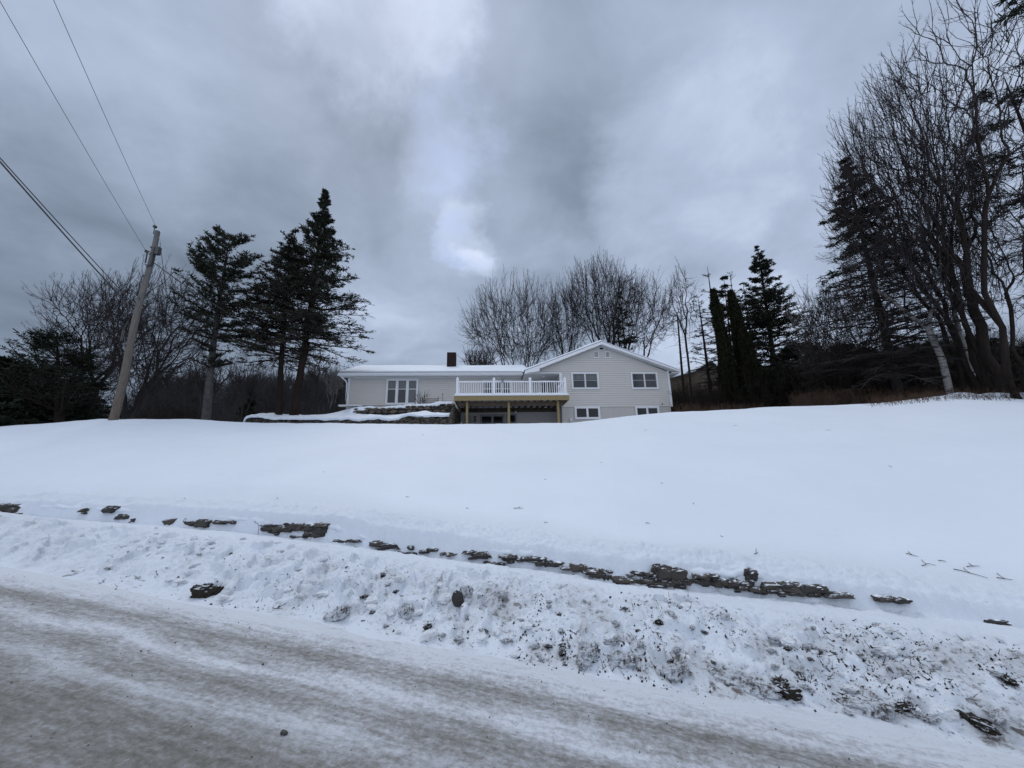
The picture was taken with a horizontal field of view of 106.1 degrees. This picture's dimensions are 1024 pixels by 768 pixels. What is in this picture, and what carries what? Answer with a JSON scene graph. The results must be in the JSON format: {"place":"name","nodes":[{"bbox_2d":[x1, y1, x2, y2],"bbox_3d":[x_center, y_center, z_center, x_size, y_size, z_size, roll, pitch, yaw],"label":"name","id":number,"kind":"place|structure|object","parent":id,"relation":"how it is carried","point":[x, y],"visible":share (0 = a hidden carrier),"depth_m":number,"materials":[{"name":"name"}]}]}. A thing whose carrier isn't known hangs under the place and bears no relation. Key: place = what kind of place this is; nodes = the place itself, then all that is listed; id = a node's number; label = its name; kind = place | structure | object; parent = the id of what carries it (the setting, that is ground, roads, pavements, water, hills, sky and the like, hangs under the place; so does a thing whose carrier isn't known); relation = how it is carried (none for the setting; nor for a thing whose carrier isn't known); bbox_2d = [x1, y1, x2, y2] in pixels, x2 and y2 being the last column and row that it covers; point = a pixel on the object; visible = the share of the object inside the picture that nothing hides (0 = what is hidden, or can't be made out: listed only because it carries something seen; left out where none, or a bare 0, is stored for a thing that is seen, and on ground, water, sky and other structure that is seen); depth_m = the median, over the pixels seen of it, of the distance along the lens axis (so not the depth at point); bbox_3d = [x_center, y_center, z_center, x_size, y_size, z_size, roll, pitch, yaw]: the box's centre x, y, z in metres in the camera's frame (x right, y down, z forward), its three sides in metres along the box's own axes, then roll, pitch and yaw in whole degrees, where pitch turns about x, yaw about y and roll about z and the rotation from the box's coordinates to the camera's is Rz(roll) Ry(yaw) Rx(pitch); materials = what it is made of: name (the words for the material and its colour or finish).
{"place":"outdoors","nodes":[
{"label":"outdoors","id":0,"kind":"place"},
{"bbox_2d":[0,392,1023,759],"bbox_3d":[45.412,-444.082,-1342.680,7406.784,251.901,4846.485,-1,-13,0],"label":"snowy ground","id":1,"kind":"structure","parent":0,"point":[860,502],"depth_m":5.76,"materials":[{"name":"snow"}]},
{"bbox_2d":[0,355,111,425],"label":"evergreen tree","id":2,"kind":"object","parent":1,"relation":"on","point":[18,411],"visible":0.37,"depth_m":19.30,"materials":[{"name":"green plant"}]},
{"bbox_2d":[0,322,127,422],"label":"pine tree","id":3,"kind":"object","parent":1,"relation":"on","point":[56,381],"visible":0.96,"depth_m":19.08,"materials":[{"name":"green plant"}]},
{"bbox_2d":[20,268,191,420],"bbox_3d":[-23.576,-1.932,22.261,6.690,9.940,7.272,-9,-16,32],"label":"bare tree","id":4,"kind":"object","parent":1,"relation":"on","point":[88,331],"visible":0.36,"depth_m":21.28,"materials":[{"name":"brown plant"}]},
{"bbox_2d":[108,225,161,419],"bbox_3d":[-16.210,-2.828,16.708,0.824,9.219,0.422,-1,-13,0],"label":"utility pole","id":5,"kind":"object","parent":1,"relation":"on","point":[120,393],"visible":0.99,"depth_m":16.46,"materials":[{"name":"grey wood"}]},
{"bbox_2d":[0,161,127,303],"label":"overhead wire","id":6,"kind":"object","parent":5,"relation":"attached to","point":[23,188],"visible":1,"depth_m":12.79,"materials":[{"name":"metal"}]},
{"bbox_2d":[0,157,129,299],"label":"overhead wire","id":7,"kind":"object","parent":5,"relation":"attached to","point":[59,223],"visible":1,"depth_m":12.44,"materials":[{"name":"metal"}]},
{"bbox_2d":[0,1,144,248],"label":"overhead wire","id":8,"kind":"object","parent":5,"relation":"attached to","point":[63,111],"visible":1,"depth_m":10.18,"materials":[{"name":"metal"}]},
{"bbox_2d":[71,254,233,418],"bbox_3d":[-19.548,-2.320,21.024,6.776,9.988,6.931,-1,-13,0],"label":"bare tree","id":9,"kind":"object","parent":1,"relation":"on","point":[144,391],"visible":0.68,"depth_m":20.41,"materials":[{"name":"brown plant"}]},
{"bbox_2d":[147,377,169,413],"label":"woodland tree","id":10,"kind":"object","parent":1,"relation":"on","point":[159,401],"visible":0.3,"depth_m":46.26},
{"bbox_2d":[104,398,213,419],"bbox_3d":[-35.405,4.479,29.805,30.581,8.897,15.368,-1,-13,0],"label":"thicket","id":11,"kind":"object","parent":1,"relation":"on","point":[174,414],"visible":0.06,"depth_m":29.06,"materials":[{"name":"brown plant"}]},
{"bbox_2d":[167,363,212,418],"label":"woodland tree","id":12,"kind":"object","parent":1,"relation":"on","point":[190,397],"visible":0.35,"depth_m":45.78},
{"bbox_2d":[190,583,223,597],"bbox_3d":[-3.526,2.398,4.432,0.315,0.205,0.216,9,-12,-9],"label":"dirt clod","id":13,"kind":"object","parent":1,"relation":"on","point":[205,590],"visible":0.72,"depth_m":4.38,"materials":[{"name":"soil"}]},
{"bbox_2d":[184,347,238,419],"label":"bare tree","id":14,"kind":"object","parent":1,"relation":"on","point":[218,384],"visible":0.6,"depth_m":34.77,"materials":[{"name":"brown plant"}]},
{"bbox_2d":[166,224,268,419],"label":"spruce tree","id":15,"kind":"object","parent":1,"relation":"on","point":[203,266],"visible":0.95,"depth_m":20.63,"materials":[{"name":"green plant"}]},
{"bbox_2d":[106,386,345,421],"bbox_3d":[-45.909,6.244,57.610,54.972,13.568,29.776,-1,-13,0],"label":"distant wood","id":16,"kind":"object","parent":1,"relation":"on","point":[217,413],"visible":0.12,"depth_m":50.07,"materials":[{"name":"plant"}]},
{"bbox_2d":[221,381,238,417],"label":"woodland tree","id":17,"kind":"object","parent":1,"relation":"on","point":[226,399],"visible":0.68,"depth_m":55.72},
{"bbox_2d":[232,389,256,421],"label":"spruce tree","id":18,"kind":"object","parent":1,"relation":"on","point":[251,410],"visible":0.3,"depth_m":45.11,"materials":[{"name":"green plant"}]},
{"bbox_2d":[225,350,277,421],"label":"bare tree","id":19,"kind":"object","parent":1,"relation":"on","point":[255,379],"visible":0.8,"depth_m":38.87,"materials":[{"name":"brown plant"}]},
{"bbox_2d":[231,370,276,413],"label":"woodland tree","id":20,"kind":"object","parent":1,"relation":"on","point":[257,411],"visible":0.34,"depth_m":47.14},
{"bbox_2d":[255,375,286,412],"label":"woodland tree","id":21,"kind":"object","parent":1,"relation":"on","point":[264,401],"visible":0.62,"depth_m":44.27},
{"bbox_2d":[256,379,293,413],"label":"woodland tree","id":22,"kind":"object","parent":1,"relation":"on","point":[284,391],"visible":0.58,"depth_m":45.17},
{"bbox_2d":[285,370,314,414],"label":"bare tree","id":23,"kind":"object","parent":1,"relation":"on","point":[307,386],"visible":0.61,"depth_m":36.85,"materials":[{"name":"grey plant"}]},
{"bbox_2d":[305,351,331,414],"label":"bare tree","id":24,"kind":"object","parent":1,"relation":"on","point":[313,374],"visible":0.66,"depth_m":30.77,"materials":[{"name":"brown plant"}]},
{"bbox_2d":[301,354,346,414],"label":"woodland tree","id":25,"kind":"object","parent":1,"relation":"on","point":[320,398],"visible":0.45,"depth_m":43.06,"materials":[{"name":"plant"}]},
{"bbox_2d":[319,374,347,411],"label":"woodland tree","id":26,"kind":"object","parent":1,"relation":"on","point":[336,402],"visible":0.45,"depth_m":42.53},
{"bbox_2d":[320,365,347,413],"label":"bare tree","id":27,"kind":"object","parent":1,"relation":"on","point":[332,387],"visible":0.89,"depth_m":34.72,"materials":[{"name":"brown plant"}]},
{"bbox_2d":[323,602,351,621],"bbox_3d":[-1.786,2.356,3.939,0.308,0.136,0.166,-22,5,-16],"label":"ice chunk","id":28,"kind":"object","parent":1,"relation":"on","point":[341,611],"visible":0.97,"depth_m":3.90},
{"bbox_2d":[246,416,449,424],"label":"stone wall","id":29,"kind":"structure","parent":1,"relation":"on","point":[422,420],"depth_m":21.15,"materials":[{"name":"stone"}]},
{"bbox_2d":[243,401,456,422],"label":"terrace snow","id":30,"kind":"structure","parent":1,"relation":"on","point":[344,415],"depth_m":21.36,"materials":[{"name":"snow"}]},
{"bbox_2d":[217,228,343,421],"bbox_3d":[-14.147,-3.925,23.413,7.407,12.729,7.080,-1,-13,0],"label":"spruce tree","id":31,"kind":"object","parent":30,"relation":"on","point":[273,339],"visible":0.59,"depth_m":22.89,"materials":[{"name":"green plant"}]},
{"bbox_2d":[238,188,375,422],"bbox_3d":[-12.942,-5.604,24.668,7.728,16.420,8.501,-1,-13,0],"label":"spruce tree","id":32,"kind":"object","parent":30,"relation":"on","point":[323,244],"visible":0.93,"depth_m":23.80,"materials":[{"name":"green plant"}]},
{"bbox_2d":[397,602,413,619],"bbox_3d":[-1.091,2.345,3.962,0.196,0.187,0.159,-10,-5,-2],"label":"ice chunk","id":33,"kind":"object","parent":1,"relation":"on","point":[405,610],"visible":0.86,"depth_m":3.92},
{"bbox_2d":[353,404,458,423],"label":"stone wall","id":34,"kind":"structure","parent":1,"relation":"on","point":[441,408],"depth_m":23.30,"materials":[{"name":"stone"}]},
{"bbox_2d":[419,629,437,642],"bbox_3d":[-0.786,2.362,3.597,0.184,0.108,0.132,4,-16,-20],"label":"snow lump","id":35,"kind":"object","parent":1,"relation":"on","point":[429,634],"visible":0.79,"depth_m":3.56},
{"bbox_2d":[452,590,463,606],"bbox_3d":[-0.575,2.276,4.077,0.135,0.169,0.102,4,-10,-22],"label":"stone","id":36,"kind":"object","parent":1,"relation":"on","point":[457,598],"visible":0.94,"depth_m":4.04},
{"bbox_2d":[458,344,503,364],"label":"bare tree","id":37,"kind":"object","parent":1,"relation":"on","point":[478,360],"visible":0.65,"depth_m":35.05,"materials":[{"name":"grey plant"}]},
{"bbox_2d":[0,503,1011,625],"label":"roadside stone wall","id":38,"kind":"structure","parent":1,"relation":"on","point":[666,575],"depth_m":4.57,"materials":[{"name":"stone"}]},
{"bbox_2d":[337,340,679,423],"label":"ranch house","id":39,"kind":"structure","parent":1,"relation":"on","point":[605,380],"depth_m":26.21,"materials":[{"name":"grey"}]},
{"bbox_2d":[385,379,418,404],"bbox_3d":[-7.646,0.529,26.734,2.200,1.830,0.045,0,-13,-3],"label":"window","id":40,"kind":"structure","parent":39,"relation":"in","point":[398,391],"depth_m":26.73,"materials":[{"name":"white glass"}]},
{"bbox_2d":[480,414,504,423],"bbox_3d":[-1.351,3.099,26.482,1.680,2.000,0.045,0,-13,-3],"label":"window","id":41,"kind":"structure","parent":39,"relation":"in","point":[484,419],"depth_m":26.64,"materials":[{"name":"black glass"}]},
{"bbox_2d":[482,380,511,392],"bbox_3d":[-1.057,0.251,27.175,2.070,1.150,0.045,0,-13,-3],"label":"window","id":42,"kind":"structure","parent":39,"relation":"in","point":[501,385],"depth_m":27.19,"materials":[{"name":"white glass"}]},
{"bbox_2d":[453,377,569,423],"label":"raised deck","id":43,"kind":"structure","parent":39,"relation":"attached to","point":[482,402],"depth_m":23.10,"materials":[{"name":"white wood"}]},
{"bbox_2d":[571,372,599,388],"bbox_3d":[4.884,-0.219,25.669,1.860,1.170,0.045,0,-13,-3],"label":"window","id":44,"kind":"structure","parent":39,"relation":"in","point":[579,380],"depth_m":25.68,"materials":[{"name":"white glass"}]},
{"bbox_2d":[574,406,600,418],"bbox_3d":[4.940,1.883,25.173,1.700,0.850,0.045,0,-13,-3],"label":"window","id":45,"kind":"structure","parent":39,"relation":"in","point":[581,412],"depth_m":25.18,"materials":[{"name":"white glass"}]},
{"bbox_2d":[630,372,658,388],"bbox_3d":[8.922,-0.229,25.901,1.850,1.180,0.045,0,-13,-3],"label":"window","id":46,"kind":"structure","parent":39,"relation":"in","point":[639,380],"depth_m":25.91,"materials":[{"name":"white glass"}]},
{"bbox_2d":[635,406,659,414],"bbox_3d":[8.949,1.897,25.398,1.630,0.890,0.045,0,-13,-3],"label":"window","id":47,"kind":"structure","parent":39,"relation":"in","point":[639,410],"depth_m":25.44,"materials":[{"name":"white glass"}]},
{"bbox_2d":[455,265,576,366],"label":"bare tree","id":48,"kind":"object","parent":1,"relation":"on","point":[532,340],"visible":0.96,"depth_m":38.92,"materials":[{"name":"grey plant"}]},
{"bbox_2d":[98,536,1023,714],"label":"earth crumbs","id":49,"kind":"object","parent":1,"relation":"on","point":[801,679],"visible":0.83,"depth_m":3.24,"materials":[{"name":"soil"}]},
{"bbox_2d":[532,266,595,355],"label":"bare tree","id":50,"kind":"object","parent":1,"relation":"on","point":[560,345],"visible":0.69,"depth_m":42.20,"materials":[{"name":"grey plant"}]},
{"bbox_2d":[576,641,600,670],"bbox_3d":[0.644,2.315,3.283,0.192,0.145,0.306,-7,-5,38],"label":"ice chunk","id":51,"kind":"object","parent":1,"relation":"on","point":[588,653],"visible":1,"depth_m":3.23,"materials":[{"name":"ice"}]},
{"bbox_2d":[558,246,651,344],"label":"bare tree","id":52,"kind":"object","parent":1,"relation":"on","point":[594,277],"visible":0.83,"depth_m":40.88,"materials":[{"name":"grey plant"}]},
{"bbox_2d":[607,649,640,669],"bbox_3d":[0.945,2.311,3.236,0.308,0.136,0.191,2,-2,-11],"label":"ice chunk","id":53,"kind":"object","parent":1,"relation":"on","point":[617,658],"visible":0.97,"depth_m":3.19,"materials":[{"name":"ice"}]},
{"bbox_2d":[612,292,638,350],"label":"spruce tree","id":54,"kind":"object","parent":1,"relation":"on","point":[627,340],"visible":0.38,"depth_m":38.06,"materials":[{"name":"green plant"}]},
{"bbox_2d":[578,265,690,356],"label":"bare tree","id":55,"kind":"object","parent":1,"relation":"on","point":[651,305],"visible":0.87,"depth_m":38.12,"materials":[{"name":"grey plant"}]},
{"bbox_2d":[658,663,693,680],"bbox_3d":[1.304,2.308,3.080,0.241,0.128,0.151,2,-14,-11],"label":"ice chunk","id":56,"kind":"object","parent":1,"relation":"on","point":[674,671],"visible":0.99,"depth_m":3.05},
{"bbox_2d":[664,315,697,405],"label":"dead tree","id":57,"kind":"object","parent":1,"relation":"on","point":[681,364],"visible":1,"depth_m":30.12,"materials":[{"name":"brown plant"}]},
{"bbox_2d":[662,263,705,403],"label":"bare tree","id":58,"kind":"object","parent":1,"relation":"on","point":[685,329],"visible":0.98,"depth_m":33.02,"materials":[{"name":"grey plant"}]},
{"bbox_2d":[670,359,717,408],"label":"shed","id":59,"kind":"structure","parent":1,"relation":"on","point":[677,379],"depth_m":46.02,"materials":[{"name":"wood"}]},
{"bbox_2d":[686,294,719,406],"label":"conifer tree","id":60,"kind":"object","parent":1,"relation":"on","point":[707,368],"visible":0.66,"depth_m":33.33,"materials":[{"name":"green plant"}]},
{"bbox_2d":[692,267,731,384],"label":"conifer tree","id":61,"kind":"object","parent":1,"relation":"on","point":[702,317],"visible":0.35,"depth_m":35.83,"materials":[{"name":"green plant"}]},
{"bbox_2d":[674,402,764,411],"bbox_3d":[13.030,2.758,23.596,7.326,3.854,3.882,-1,-13,0],"label":"brush","id":62,"kind":"object","parent":1,"relation":"on","point":[689,408],"visible":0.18,"depth_m":23.45,"materials":[{"name":"plant"}]},
{"bbox_2d":[717,275,732,354],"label":"conifer tree","id":63,"kind":"object","parent":1,"relation":"on","point":[723,286],"visible":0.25,"depth_m":37.68,"materials":[{"name":"green plant"}]},
{"bbox_2d":[708,287,742,408],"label":"cedar tree","id":64,"kind":"object","parent":1,"relation":"on","point":[724,352],"visible":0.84,"depth_m":28.05,"materials":[{"name":"green plant"}]},
{"bbox_2d":[715,360,742,406],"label":"cedar tree","id":65,"kind":"object","parent":1,"relation":"on","point":[719,373],"visible":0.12,"depth_m":28.81,"materials":[{"name":"green plant"}]},
{"bbox_2d":[726,288,747,401],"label":"cedar tree","id":66,"kind":"object","parent":1,"relation":"on","point":[735,314],"visible":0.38,"depth_m":28.97,"materials":[{"name":"green plant"}]},
{"bbox_2d":[706,666,781,699],"bbox_3d":[1.776,2.330,3.026,0.580,0.125,0.193,-7,-13,40],"label":"ice chunk","id":67,"kind":"object","parent":1,"relation":"on","point":[759,687],"visible":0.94,"depth_m":2.95,"materials":[{"name":"ice"}]},
{"bbox_2d":[737,326,765,407],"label":"cedar tree","id":68,"kind":"object","parent":1,"relation":"on","point":[747,347],"visible":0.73,"depth_m":27.40,"materials":[{"name":"green plant"}]},
{"bbox_2d":[736,363,791,408],"bbox_3d":[17.752,0.603,28.036,4.307,4.475,4.276,-10,-16,35],"label":"evergreen shrub","id":69,"kind":"object","parent":1,"relation":"on","point":[762,369],"visible":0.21,"depth_m":27.11,"materials":[{"name":"green plant"}]},
{"bbox_2d":[665,359,865,412],"bbox_3d":[22.165,2.159,30.803,24.145,10.918,14.463,-1,-13,0],"label":"thicket","id":70,"kind":"object","parent":1,"relation":"on","point":[713,398],"visible":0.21,"depth_m":26.33,"materials":[{"name":"brown plant"}]},
{"bbox_2d":[729,245,819,365],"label":"conifer tree","id":71,"kind":"object","parent":1,"relation":"on","point":[766,322],"visible":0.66,"depth_m":34.53,"materials":[{"name":"green plant"}]},
{"bbox_2d":[775,683,802,701],"bbox_3d":[2.065,2.323,2.886,0.245,0.119,0.164,0,-28,0],"label":"dirt clod","id":72,"kind":"object","parent":1,"relation":"on","point":[787,692],"visible":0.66,"depth_m":2.84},
{"bbox_2d":[762,361,818,405],"bbox_3d":[20.050,0.462,28.589,4.527,4.423,4.560,9,-16,-35],"label":"evergreen shrub","id":73,"kind":"object","parent":1,"relation":"on","point":[786,364],"visible":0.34,"depth_m":27.89,"materials":[{"name":"green plant"}]},
{"bbox_2d":[772,341,835,392],"bbox_3d":[22.442,-0.473,29.859,5.573,5.927,5.534,-1,-13,0],"label":"evergreen shrub","id":74,"kind":"object","parent":1,"relation":"on","point":[785,349],"visible":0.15,"depth_m":29.62,"materials":[{"name":"green plant"}]},
{"bbox_2d":[782,275,865,390],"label":"bare tree","id":75,"kind":"object","parent":1,"relation":"on","point":[802,310],"visible":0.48,"depth_m":25.51,"materials":[{"name":"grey plant"}]},
{"bbox_2d":[787,277,908,393],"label":"bare tree","id":76,"kind":"object","parent":1,"relation":"on","point":[811,320],"visible":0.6,"depth_m":22.89,"materials":[{"name":"brown plant"}]},
{"bbox_2d":[787,382,940,405],"bbox_3d":[19.691,1.765,20.581,11.635,4.444,4.810,-1,-13,0],"label":"brush","id":77,"kind":"object","parent":1,"relation":"on","point":[827,399],"visible":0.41,"depth_m":19.67,"materials":[{"name":"plant"}]},
{"bbox_2d":[835,697,902,718],"bbox_3d":[2.531,2.305,2.729,0.398,0.090,0.130,-6,-14,20],"label":"ice chunk","id":78,"kind":"object","parent":1,"relation":"on","point":[874,709],"visible":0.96,"depth_m":2.71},
{"bbox_2d":[875,646,897,657],"bbox_3d":[3.154,2.258,3.245,0.138,0.094,0.135,13,-14,-3],"label":"snow lump","id":79,"kind":"object","parent":1,"relation":"on","point":[888,651],"visible":0.77,"depth_m":3.21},
{"bbox_2d":[763,314,1023,403],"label":"thicket","id":80,"kind":"object","parent":1,"relation":"on","point":[843,380],"visible":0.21,"depth_m":22.62,"materials":[{"name":"brown plant"}]},
{"bbox_2d":[815,110,979,393],"bbox_3d":[19.712,-6.535,19.830,6.204,15.719,6.003,-1,-13,0],"label":"bare tree","id":81,"kind":"object","parent":1,"relation":"on","point":[961,378],"visible":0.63,"depth_m":19.71,"materials":[{"name":"brown plant"}]},
{"bbox_2d":[855,347,941,394],"bbox_3d":[25.229,0.446,25.426,5.534,6.101,5.573,-5,-14,17],"label":"evergreen shrub","id":82,"kind":"object","parent":1,"relation":"on","point":[902,370],"visible":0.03,"depth_m":24.57,"materials":[{"name":"green plant"}]},
{"bbox_2d":[812,31,1005,393],"bbox_3d":[20.086,-8.425,19.082,7.710,18.902,8.377,-1,-13,0],"label":"bare tree","id":83,"kind":"object","parent":1,"relation":"on","point":[971,341],"visible":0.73,"depth_m":18.53,"materials":[{"name":"brown plant"}]},
{"bbox_2d":[794,157,1023,399],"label":"conifer tree","id":84,"kind":"object","parent":1,"relation":"on","point":[893,373],"visible":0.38,"depth_m":20.86,"materials":[{"name":"green plant"}]},
{"bbox_2d":[819,182,1003,394],"bbox_3d":[19.773,-3.738,18.887,6.575,9.706,6.450,-1,-13,0],"label":"birch tree","id":85,"kind":"object","parent":1,"relation":"on","point":[944,368],"visible":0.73,"depth_m":18.25,"materials":[{"name":"brown plant"}]},
{"bbox_2d":[840,0,1023,398],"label":"bare tree","id":86,"kind":"object","parent":1,"relation":"on","point":[985,302],"visible":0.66,"depth_m":17.16,"materials":[{"name":"brown plant"}]},
{"bbox_2d":[863,384,1023,405],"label":"dry stems","id":87,"kind":"object","parent":1,"relation":"on","point":[900,400],"visible":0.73,"depth_m":15.45,"materials":[{"name":"plant"}]},
{"bbox_2d":[898,341,993,395],"bbox_3d":[26.881,0.335,24.470,5.533,6.511,5.573,12,-19,-44],"label":"evergreen shrub","id":88,"kind":"object","parent":1,"relation":"on","point":[950,369],"visible":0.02,"depth_m":23.65,"materials":[{"name":"green plant"}]},
{"bbox_2d":[934,704,959,720],"bbox_3d":[2.995,2.270,2.652,0.152,0.087,0.099,0,-13,-3],"label":"snow lump","id":89,"kind":"object","parent":1,"relation":"on","point":[947,713],"visible":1,"depth_m":2.63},
{"bbox_2d":[888,189,1007,391],"bbox_3d":[22.790,-4.726,19.888,4.705,12.077,5.192,-10,-16,35],"label":"birch tree","id":90,"kind":"object","parent":1,"relation":"on","point":[964,342],"visible":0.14,"depth_m":19.56,"materials":[{"name":"brown plant"}]},
{"bbox_2d":[876,110,1023,392],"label":"bare tree","id":91,"kind":"object","parent":1,"relation":"on","point":[988,359],"visible":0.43,"depth_m":17.70,"materials":[{"name":"grey plant"}]},
{"bbox_2d":[921,102,1023,386],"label":"bare tree","id":92,"kind":"object","parent":1,"relation":"on","point":[1010,304],"visible":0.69,"depth_m":17.04,"materials":[{"name":"grey plant"}]},
{"bbox_2d":[927,336,1023,391],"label":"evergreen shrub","id":93,"kind":"object","parent":1,"relation":"on","point":[1014,369],"visible":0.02,"depth_m":23.03,"materials":[{"name":"green plant"}]},
{"bbox_2d":[954,709,1002,735],"bbox_3d":[3.134,2.274,2.582,0.219,0.078,0.099,10,-5,31],"label":"dirt clod","id":94,"kind":"object","parent":1,"relation":"on","point":[972,718],"visible":0.94,"depth_m":2.57,"materials":[{"name":"soil"}]},
{"bbox_2d":[942,59,1023,264],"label":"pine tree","id":95,"kind":"object","parent":1,"relation":"on","point":[1019,94],"visible":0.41,"depth_m":19.02,"materials":[{"name":"green plant"}]},
{"bbox_2d":[987,704,1011,725],"bbox_3d":[3.271,2.236,2.596,0.107,0.091,0.225,-9,-15,31],"label":"ice chunk","id":96,"kind":"object","parent":1,"relation":"on","point":[997,718],"visible":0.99,"depth_m":2.57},
{"bbox_2d":[979,357,1023,396],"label":"bare shrub","id":97,"kind":"object","parent":1,"relation":"on","point":[1019,378],"visible":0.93,"depth_m":15.45,"materials":[{"name":"brown plant"}]},
{"bbox_2d":[986,0,1023,29],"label":"pine tree","id":98,"kind":"object","parent":1,"relation":"on","point":[1018,10],"visible":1,"depth_m":10.81,"materials":[{"name":"green plant"}]},
{"bbox_2d":[1000,672,1020,688],"bbox_3d":[3.758,2.240,2.919,0.106,0.099,0.201,-5,-14,18],"label":"grassy clod","id":99,"kind":"object","parent":1,"relation":"on","point":[1007,679],"visible":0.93,"depth_m":2.90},
{"label":"snow lump","id":100,"kind":"object","parent":1,"relation":"on","visible":0},
{"bbox_2d":[891,698,919,714],"bbox_3d":[2.787,2.277,2.714,0.206,0.102,0.110,1,-13,-8],"label":"grassy clod","id":101,"kind":"object","parent":100,"relation":"on","point":[904,706],"visible":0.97,"depth_m":2.70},
{"bbox_2d":[0,566,1023,767],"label":"road","id":102,"kind":"structure","parent":0,"point":[438,715],"depth_m":2.58,"materials":[{"name":"snow"}]},
{"bbox_2d":[6,574,872,767],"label":"road grit","id":103,"kind":"object","parent":102,"relation":"on","point":[335,674],"visible":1,"depth_m":2.72,"materials":[{"name":"gravel"}]},
{"bbox_2d":[0,0,1023,409],"label":"sky","id":104,"kind":"structure","parent":0,"point":[452,143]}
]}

